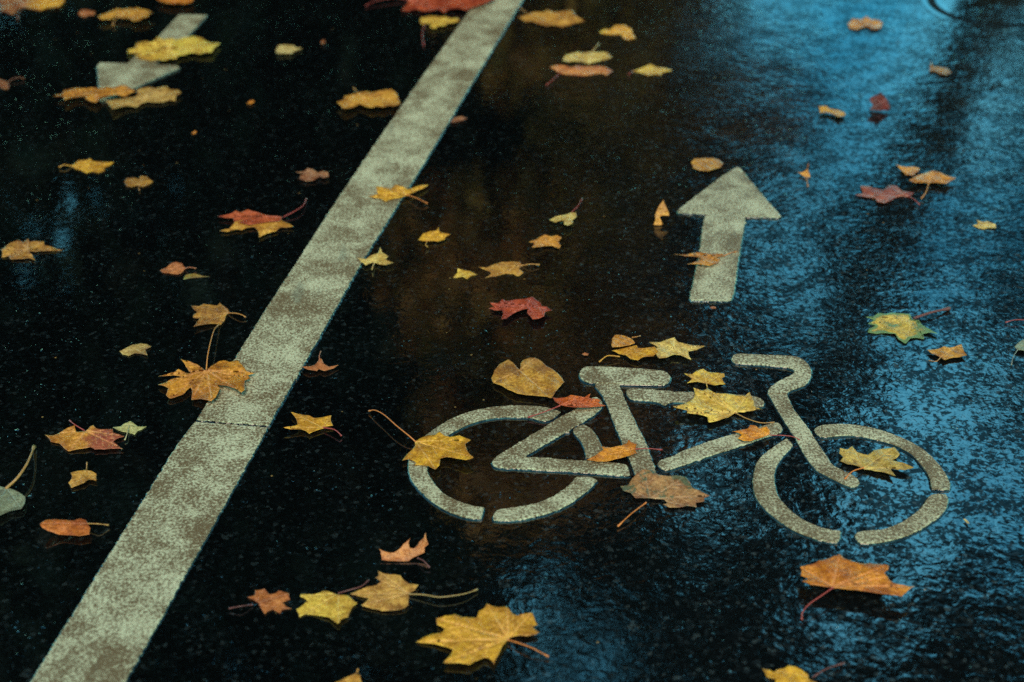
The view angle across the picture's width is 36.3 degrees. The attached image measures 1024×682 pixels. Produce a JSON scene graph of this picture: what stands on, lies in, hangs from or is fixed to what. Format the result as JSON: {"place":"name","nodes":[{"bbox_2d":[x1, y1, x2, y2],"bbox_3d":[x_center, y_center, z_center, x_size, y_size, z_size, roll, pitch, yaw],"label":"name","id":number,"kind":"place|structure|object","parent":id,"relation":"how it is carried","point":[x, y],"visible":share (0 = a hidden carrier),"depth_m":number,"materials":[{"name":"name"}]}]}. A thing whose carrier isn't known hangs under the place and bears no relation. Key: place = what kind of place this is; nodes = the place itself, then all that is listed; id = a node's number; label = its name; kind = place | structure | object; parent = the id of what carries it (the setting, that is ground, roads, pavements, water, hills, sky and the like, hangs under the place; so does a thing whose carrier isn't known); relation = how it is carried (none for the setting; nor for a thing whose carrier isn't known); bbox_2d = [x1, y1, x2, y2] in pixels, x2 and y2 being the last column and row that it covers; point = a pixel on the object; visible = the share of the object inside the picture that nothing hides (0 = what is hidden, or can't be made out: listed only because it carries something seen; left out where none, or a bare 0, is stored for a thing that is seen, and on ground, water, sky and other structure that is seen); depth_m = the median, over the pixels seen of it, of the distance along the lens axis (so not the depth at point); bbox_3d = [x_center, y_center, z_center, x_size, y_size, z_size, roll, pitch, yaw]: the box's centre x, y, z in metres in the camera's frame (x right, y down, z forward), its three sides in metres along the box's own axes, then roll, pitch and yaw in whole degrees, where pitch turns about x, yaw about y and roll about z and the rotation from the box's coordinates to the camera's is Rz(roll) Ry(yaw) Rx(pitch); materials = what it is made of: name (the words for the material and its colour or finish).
{"place":"outdoors","nodes":[
{"label":"outdoors","id":0,"kind":"place"},
{"bbox_2d":[0,0,1023,681],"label":"road","id":1,"kind":"structure","parent":0,"point":[418,340],"depth_m":2.87,"materials":[{"name":"black asphalt"}]},
{"bbox_2d":[0,77,23,88],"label":"maple leaf","id":2,"kind":"object","parent":1,"relation":"on","point":[4,84],"visible":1,"depth_m":3.81,"materials":[{"name":"plant"}]},
{"bbox_2d":[0,445,35,514],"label":"oval leaf","id":3,"kind":"object","parent":1,"relation":"on","point":[11,499],"visible":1,"depth_m":2.42,"materials":[{"name":"plant"}]},
{"bbox_2d":[1,239,59,259],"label":"maple leaf","id":4,"kind":"object","parent":1,"relation":"on","point":[17,249],"visible":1,"depth_m":3.10,"materials":[{"name":"orange plant"}]},
{"bbox_2d":[0,0,64,18],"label":"maple leaf","id":5,"kind":"object","parent":1,"relation":"on","point":[11,6],"visible":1,"depth_m":4.27,"materials":[{"name":"plant"}]},
{"bbox_2d":[40,518,108,535],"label":"oval leaf","id":6,"kind":"object","parent":1,"relation":"on","point":[79,527],"visible":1,"depth_m":2.35,"materials":[{"name":"orange plant"}]},
{"bbox_2d":[69,462,95,487],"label":"maple leaf","id":7,"kind":"object","parent":1,"relation":"on","point":[80,477],"visible":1,"depth_m":2.46,"materials":[{"name":"yellow plant"}]},
{"bbox_2d":[46,420,123,450],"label":"maple leaf","id":8,"kind":"object","parent":1,"relation":"on","point":[72,439],"visible":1,"depth_m":2.56,"materials":[{"name":"orange plant"}]},
{"bbox_2d":[59,158,113,172],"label":"maple leaf","id":9,"kind":"object","parent":1,"relation":"on","point":[87,165],"visible":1,"depth_m":3.42,"materials":[{"name":"yellow plant"}]},
{"bbox_2d":[79,10,94,16],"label":"maple leaf","id":10,"kind":"object","parent":1,"relation":"on","point":[84,13],"visible":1,"depth_m":4.22,"materials":[{"name":"red plant"}]},
{"bbox_2d":[54,85,135,101],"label":"maple leaf","id":11,"kind":"object","parent":1,"relation":"on","point":[94,94],"visible":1,"depth_m":3.74,"materials":[{"name":"orange plant"}]},
{"bbox_2d":[98,8,152,25],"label":"maple leaf","id":12,"kind":"object","parent":1,"relation":"on","point":[136,14],"visible":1,"depth_m":4.18,"materials":[{"name":"gold plant"}]},
{"bbox_2d":[113,421,146,439],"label":"maple leaf","id":13,"kind":"object","parent":1,"relation":"on","point":[130,427],"visible":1,"depth_m":2.58,"materials":[{"name":"plant"}]},
{"bbox_2d":[120,343,150,355],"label":"maple leaf","id":14,"kind":"object","parent":1,"relation":"on","point":[140,348],"visible":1,"depth_m":2.79,"materials":[{"name":"yellow plant"}]},
{"bbox_2d":[124,176,152,190],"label":"oval leaf","id":15,"kind":"object","parent":1,"relation":"on","point":[142,181],"visible":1,"depth_m":3.35,"materials":[{"name":"yellow plant"}]},
{"bbox_2d":[106,86,180,108],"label":"maple leaf","id":16,"kind":"object","parent":1,"relation":"on","point":[159,94],"visible":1,"depth_m":3.73,"materials":[{"name":"yellow plant"}]},
{"bbox_2d":[31,422,267,681],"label":"lane line","id":17,"kind":"object","parent":1,"relation":"on","point":[110,628],"visible":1,"depth_m":2.30,"materials":[{"name":"paint"}]},
{"bbox_2d":[96,14,207,101],"bbox_3d":[-0.930,-0.725,3.963,0.222,0.005,0.582,0,32,0],"label":"arrow marking","id":18,"kind":"object","parent":1,"relation":"on","point":[135,72],"visible":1,"depth_m":3.88,"materials":[{"name":"paint"}]},
{"bbox_2d":[127,36,219,60],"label":"maple leaf","id":19,"kind":"object","parent":18,"relation":"on","point":[157,48],"visible":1,"depth_m":3.99,"materials":[{"name":"yellow plant"}]},
{"bbox_2d":[159,0,192,3],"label":"maple leaf","id":20,"kind":"object","parent":1,"relation":"on","point":[178,1],"visible":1,"depth_m":4.26,"materials":[{"name":"orange plant"}]},
{"bbox_2d":[160,262,195,274],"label":"oval leaf","id":21,"kind":"object","parent":1,"relation":"on","point":[177,268],"visible":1,"depth_m":3.03,"materials":[{"name":"orange plant"}]},
{"bbox_2d":[184,273,208,278],"bbox_3d":[-0.610,-0.127,3.015,0.050,0.001,0.019,-7,33,-10],"label":"leaf fragment","id":22,"kind":"object","parent":1,"relation":"on","point":[192,275],"visible":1,"depth_m":3.01,"materials":[{"name":"yellow plant"}]},
{"bbox_2d":[158,324,253,400],"bbox_3d":[-0.547,0.041,2.724,0.158,0.022,0.257,-15,35,-23],"label":"maple leaf","id":23,"kind":"object","parent":1,"relation":"on","point":[201,382],"visible":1,"depth_m":2.69,"materials":[{"name":"orange plant"}]},
{"bbox_2d":[191,303,245,326],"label":"maple leaf","id":24,"kind":"object","parent":1,"relation":"on","point":[210,314],"visible":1,"depth_m":2.89,"materials":[{"name":"orange plant"}]},
{"bbox_2d":[228,589,291,613],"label":"maple leaf","id":25,"kind":"object","parent":1,"relation":"on","point":[265,600],"visible":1,"depth_m":2.22,"materials":[{"name":"orange plant"}]},
{"bbox_2d":[218,198,306,236],"bbox_3d":[-0.498,-0.249,3.198,0.208,0.008,0.124,-14,35,-21],"label":"maple leaf","id":26,"kind":"object","parent":1,"relation":"on","point":[262,224],"visible":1,"depth_m":3.19,"materials":[{"name":"red plant"}]},
{"bbox_2d":[276,45,301,53],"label":"maple leaf","id":27,"kind":"object","parent":1,"relation":"on","point":[288,49],"visible":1,"depth_m":3.99,"materials":[{"name":"yellow plant"}]},
{"bbox_2d":[283,412,341,435],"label":"maple leaf","id":28,"kind":"object","parent":1,"relation":"on","point":[309,424],"visible":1,"depth_m":2.59,"materials":[{"name":"yellow plant"}]},
{"bbox_2d":[297,168,328,180],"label":"maple leaf","id":29,"kind":"object","parent":1,"relation":"on","point":[310,174],"visible":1,"depth_m":3.37,"materials":[{"name":"plant"}]},
{"bbox_2d":[302,351,337,370],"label":"maple leaf","id":30,"kind":"object","parent":1,"relation":"on","point":[320,365],"visible":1,"depth_m":2.73,"materials":[{"name":"orange plant"}]},
{"bbox_2d":[296,579,369,623],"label":"maple leaf","id":31,"kind":"object","parent":1,"relation":"on","point":[336,608],"visible":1,"depth_m":2.21,"materials":[{"name":"yellow plant"}]},
{"bbox_2d":[338,668,360,681],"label":"maple leaf","id":32,"kind":"object","parent":1,"relation":"on","point":[354,677],"visible":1,"depth_m":2.09,"materials":[{"name":"gold plant"}]},
{"bbox_2d":[196,0,522,427],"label":"lane line","id":33,"kind":"object","parent":1,"relation":"on","point":[280,344],"visible":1,"depth_m":3.15,"materials":[{"name":"paint"}]},
{"bbox_2d":[368,184,427,203],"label":"maple leaf","id":34,"kind":"object","parent":33,"relation":"on","point":[385,194],"visible":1,"depth_m":3.30,"materials":[{"name":"plant"}]},
{"bbox_2d":[337,87,400,108],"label":"maple leaf","id":35,"kind":"object","parent":1,"relation":"on","point":[384,98],"visible":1,"depth_m":3.71,"materials":[{"name":"gold plant"}]},
{"bbox_2d":[358,247,392,269],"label":"maple leaf","id":36,"kind":"object","parent":1,"relation":"on","point":[379,257],"visible":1,"depth_m":3.06,"materials":[{"name":"yellow plant"}]},
{"bbox_2d":[380,533,429,567],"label":"maple leaf","id":37,"kind":"object","parent":1,"relation":"on","point":[405,552],"visible":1,"depth_m":2.30,"materials":[{"name":"orange plant"}]},
{"bbox_2d":[351,571,477,610],"bbox_3d":[-0.143,0.364,2.228,0.177,0.008,0.076,8,33,12],"label":"maple leaf","id":38,"kind":"object","parent":1,"relation":"on","point":[389,592],"visible":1,"depth_m":2.23,"materials":[{"name":"yellow plant"}]},
{"bbox_2d":[365,0,491,12],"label":"maple leaf","id":39,"kind":"object","parent":1,"relation":"on","point":[444,6],"visible":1,"depth_m":4.25,"materials":[{"name":"red plant"}]},
{"bbox_2d":[418,227,449,246],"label":"maple leaf","id":40,"kind":"object","parent":1,"relation":"on","point":[437,235],"visible":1,"depth_m":3.14,"materials":[{"name":"yellow plant"}]},
{"bbox_2d":[420,16,458,45],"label":"maple leaf","id":41,"kind":"object","parent":1,"relation":"on","point":[434,21],"visible":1,"depth_m":4.16,"materials":[{"name":"yellow plant"}]},
{"bbox_2d":[450,116,466,122],"bbox_3d":[-0.127,-0.515,3.625,0.025,0.002,0.043,26,40,35],"label":"leaf fragment","id":42,"kind":"object","parent":1,"relation":"on","point":[457,119],"visible":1,"depth_m":3.62,"materials":[{"name":"brown plant"}]},
{"bbox_2d":[453,268,476,278],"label":"maple leaf","id":43,"kind":"object","parent":1,"relation":"on","point":[465,274],"visible":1,"depth_m":3.02,"materials":[{"name":"yellow plant"}]},
{"bbox_2d":[417,603,548,664],"bbox_3d":[-0.047,0.406,2.159,0.173,0.009,0.127,-7,33,-11],"label":"maple leaf","id":44,"kind":"object","parent":1,"relation":"on","point":[489,631],"visible":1,"depth_m":2.16,"materials":[{"name":"yellow plant"}]},
{"bbox_2d":[479,261,539,277],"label":"maple leaf","id":45,"kind":"object","parent":1,"relation":"on","point":[501,268],"visible":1,"depth_m":3.04,"materials":[{"name":"yellow plant"}]},
{"bbox_2d":[489,297,550,319],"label":"maple leaf","id":46,"kind":"object","parent":1,"relation":"on","point":[535,308],"visible":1,"depth_m":2.90,"materials":[{"name":"red plant"}]},
{"bbox_2d":[491,357,563,398],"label":"linden leaf","id":47,"kind":"object","parent":1,"relation":"on","point":[534,376],"visible":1,"depth_m":2.70,"materials":[{"name":"plant"}]},
{"bbox_2d":[530,234,561,248],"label":"maple leaf","id":48,"kind":"object","parent":1,"relation":"on","point":[544,240],"visible":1,"depth_m":3.12,"materials":[{"name":"orange plant"}]},
{"bbox_2d":[518,5,583,26],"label":"maple leaf","id":49,"kind":"object","parent":1,"relation":"on","point":[559,18],"visible":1,"depth_m":4.17,"materials":[{"name":"orange plant"}]},
{"bbox_2d":[550,198,582,225],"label":"maple leaf","id":50,"kind":"object","parent":1,"relation":"on","point":[568,218],"visible":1,"depth_m":3.20,"materials":[{"name":"yellow plant"}]},
{"bbox_2d":[546,65,611,85],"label":"maple leaf","id":51,"kind":"object","parent":1,"relation":"on","point":[579,70],"visible":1,"depth_m":3.88,"materials":[{"name":"orange plant"}]},
{"bbox_2d":[563,43,610,63],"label":"maple leaf","id":52,"kind":"object","parent":1,"relation":"on","point":[589,57],"visible":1,"depth_m":3.95,"materials":[{"name":"yellow plant"}]},
{"bbox_2d":[599,25,635,39],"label":"maple leaf","id":53,"kind":"object","parent":1,"relation":"on","point":[625,32],"visible":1,"depth_m":4.10,"materials":[{"name":"plant"}]},
{"bbox_2d":[587,440,662,461],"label":"maple leaf","id":54,"kind":"object","parent":1,"relation":"on","point":[628,448],"visible":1,"depth_m":2.51,"materials":[{"name":"orange plant"}]},
{"bbox_2d":[611,335,640,346],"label":"oval leaf","id":55,"kind":"object","parent":1,"relation":"on","point":[619,340],"visible":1,"depth_m":2.79,"materials":[{"name":"orange plant"}]},
{"bbox_2d":[598,345,657,362],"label":"maple leaf","id":56,"kind":"object","parent":1,"relation":"on","point":[635,352],"visible":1,"depth_m":2.77,"materials":[{"name":"plant"}]},
{"bbox_2d":[628,64,670,75],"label":"maple leaf","id":57,"kind":"object","parent":1,"relation":"on","point":[649,69],"visible":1,"depth_m":3.88,"materials":[{"name":"yellow plant"}]},
{"bbox_2d":[653,200,668,224],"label":"maple leaf","id":58,"kind":"object","parent":1,"relation":"on","point":[662,210],"visible":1,"depth_m":3.19,"materials":[{"name":"orange plant"}]},
{"bbox_2d":[617,469,709,526],"bbox_3d":[0.217,0.235,2.429,0.164,0.009,0.114,-11,34,-17],"label":"maple leaf","id":59,"kind":"object","parent":1,"relation":"on","point":[674,491],"visible":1,"depth_m":2.44,"materials":[{"name":"brown plant"}]},
{"bbox_2d":[649,337,703,359],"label":"maple leaf","id":60,"kind":"object","parent":1,"relation":"on","point":[666,348],"visible":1,"depth_m":2.78,"materials":[{"name":"yellow plant"}]},
{"bbox_2d":[407,354,950,545],"bbox_3d":[0.262,0.164,2.551,0.862,0.006,0.531,0,32,0],"label":"bicycle symbol","id":61,"kind":"object","parent":1,"relation":"on","point":[607,383],"visible":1,"depth_m":2.52,"materials":[{"name":"paint"}]},
{"bbox_2d":[368,410,473,469],"bbox_3d":[-0.163,0.163,2.538,0.226,0.015,0.101,15,35,23],"label":"maple leaf","id":62,"kind":"object","parent":61,"relation":"on","point":[430,450],"visible":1,"depth_m":2.52,"materials":[{"name":"yellow plant"}]},
{"bbox_2d":[528,393,605,417],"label":"maple leaf","id":63,"kind":"object","parent":61,"relation":"on","point":[576,401],"visible":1,"depth_m":2.63,"materials":[{"name":"red plant"}]},
{"bbox_2d":[673,387,774,422],"bbox_3d":[0.352,0.107,2.626,0.168,0.015,0.105,0,32,0],"label":"maple leaf","id":64,"kind":"object","parent":61,"relation":"on","point":[712,406],"visible":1,"depth_m":2.63,"materials":[{"name":"yellow plant"}]},
{"bbox_2d":[732,425,799,440],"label":"maple leaf","id":65,"kind":"object","parent":61,"relation":"on","point":[751,432],"visible":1,"depth_m":2.55,"materials":[{"name":"orange plant"}]},
{"bbox_2d":[839,446,913,478],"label":"maple leaf","id":66,"kind":"object","parent":61,"relation":"on","point":[879,460],"visible":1,"depth_m":2.50,"materials":[{"name":"yellow plant"}]},
{"bbox_2d":[684,369,724,388],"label":"maple leaf","id":67,"kind":"object","parent":1,"relation":"on","point":[706,377],"visible":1,"depth_m":2.70,"materials":[{"name":"yellow plant"}]},
{"bbox_2d":[691,158,723,170],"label":"oval leaf","id":68,"kind":"object","parent":1,"relation":"on","point":[705,164],"visible":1,"depth_m":3.42,"materials":[{"name":"orange plant"}]},
{"bbox_2d":[676,167,781,302],"bbox_3d":[0.444,-0.227,3.171,0.230,0.005,0.583,0,32,0],"label":"arrow marking","id":69,"kind":"object","parent":1,"relation":"on","point":[727,205],"visible":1,"depth_m":3.19,"materials":[{"name":"paint"}]},
{"bbox_2d":[675,251,736,265],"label":"maple leaf","id":70,"kind":"object","parent":69,"relation":"on","point":[708,259],"visible":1,"depth_m":3.06,"materials":[{"name":"orange plant"}]},
{"bbox_2d":[762,662,844,681],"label":"maple leaf","id":71,"kind":"object","parent":1,"relation":"on","point":[788,673],"visible":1,"depth_m":2.10,"materials":[{"name":"yellow plant"}]},
{"bbox_2d":[798,163,809,186],"bbox_3d":[0.631,-0.357,3.360,0.028,0.022,0.077,0,32,0],"label":"leaf fragment","id":72,"kind":"object","parent":1,"relation":"on","point":[806,173],"visible":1,"depth_m":3.38,"materials":[{"name":"orange plant"}]},
{"bbox_2d":[819,106,844,116],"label":"oval leaf","id":73,"kind":"object","parent":1,"relation":"on","point":[835,112],"visible":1,"depth_m":3.65,"materials":[{"name":"orange plant"}]},
{"bbox_2d":[800,554,914,619],"bbox_3d":[0.480,0.345,2.240,0.174,0.023,0.112,-6,33,-9],"label":"maple leaf","id":74,"kind":"object","parent":1,"relation":"on","point":[838,571],"visible":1,"depth_m":2.24,"materials":[{"name":"orange plant"}]},
{"bbox_2d":[848,16,882,29],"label":"maple leaf","id":75,"kind":"object","parent":1,"relation":"on","point":[865,21],"visible":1,"depth_m":4.15,"materials":[{"name":"orange plant"}]},
{"bbox_2d":[869,92,889,110],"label":"maple leaf","id":76,"kind":"object","parent":1,"relation":"on","point":[879,102],"visible":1,"depth_m":3.67,"materials":[{"name":"red plant"}]},
{"bbox_2d":[856,185,919,204],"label":"maple leaf","id":77,"kind":"object","parent":1,"relation":"on","point":[888,193],"visible":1,"depth_m":3.31,"materials":[{"name":"plant"}]},
{"bbox_2d":[896,164,918,175],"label":"maple leaf","id":78,"kind":"object","parent":1,"relation":"on","point":[911,171],"visible":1,"depth_m":3.39,"materials":[{"name":"orange plant"}]},
{"bbox_2d":[867,306,950,343],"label":"maple leaf","id":79,"kind":"object","parent":1,"relation":"on","point":[903,327],"visible":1,"depth_m":2.85,"materials":[{"name":"yellow plant"}]},
{"bbox_2d":[909,170,955,198],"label":"maple leaf","id":80,"kind":"object","parent":1,"relation":"on","point":[932,176],"visible":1,"depth_m":3.35,"materials":[{"name":"orange plant"}]},
{"bbox_2d":[930,62,951,74],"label":"maple leaf","id":81,"kind":"object","parent":1,"relation":"on","point":[941,70],"visible":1,"depth_m":3.87,"materials":[{"name":"brown plant"}]},
{"bbox_2d":[928,344,966,361],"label":"maple leaf","id":82,"kind":"object","parent":1,"relation":"on","point":[944,352],"visible":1,"depth_m":2.77,"materials":[{"name":"orange plant"}]},
{"bbox_2d":[921,0,1023,29],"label":"utility cover","id":83,"kind":"object","parent":1,"relation":"in","point":[999,14],"visible":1,"depth_m":4.22,"materials":[{"name":"metal"}]},
{"bbox_2d":[973,219,995,228],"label":"maple leaf","id":84,"kind":"object","parent":1,"relation":"on","point":[983,224],"visible":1,"depth_m":3.19,"materials":[{"name":"yellow plant"}]},
{"bbox_2d":[1011,339,1023,364],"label":"maple leaf","id":85,"kind":"object","parent":1,"relation":"on","point":[1019,345],"visible":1,"depth_m":2.79,"materials":[{"name":"green plant"}]}
]}

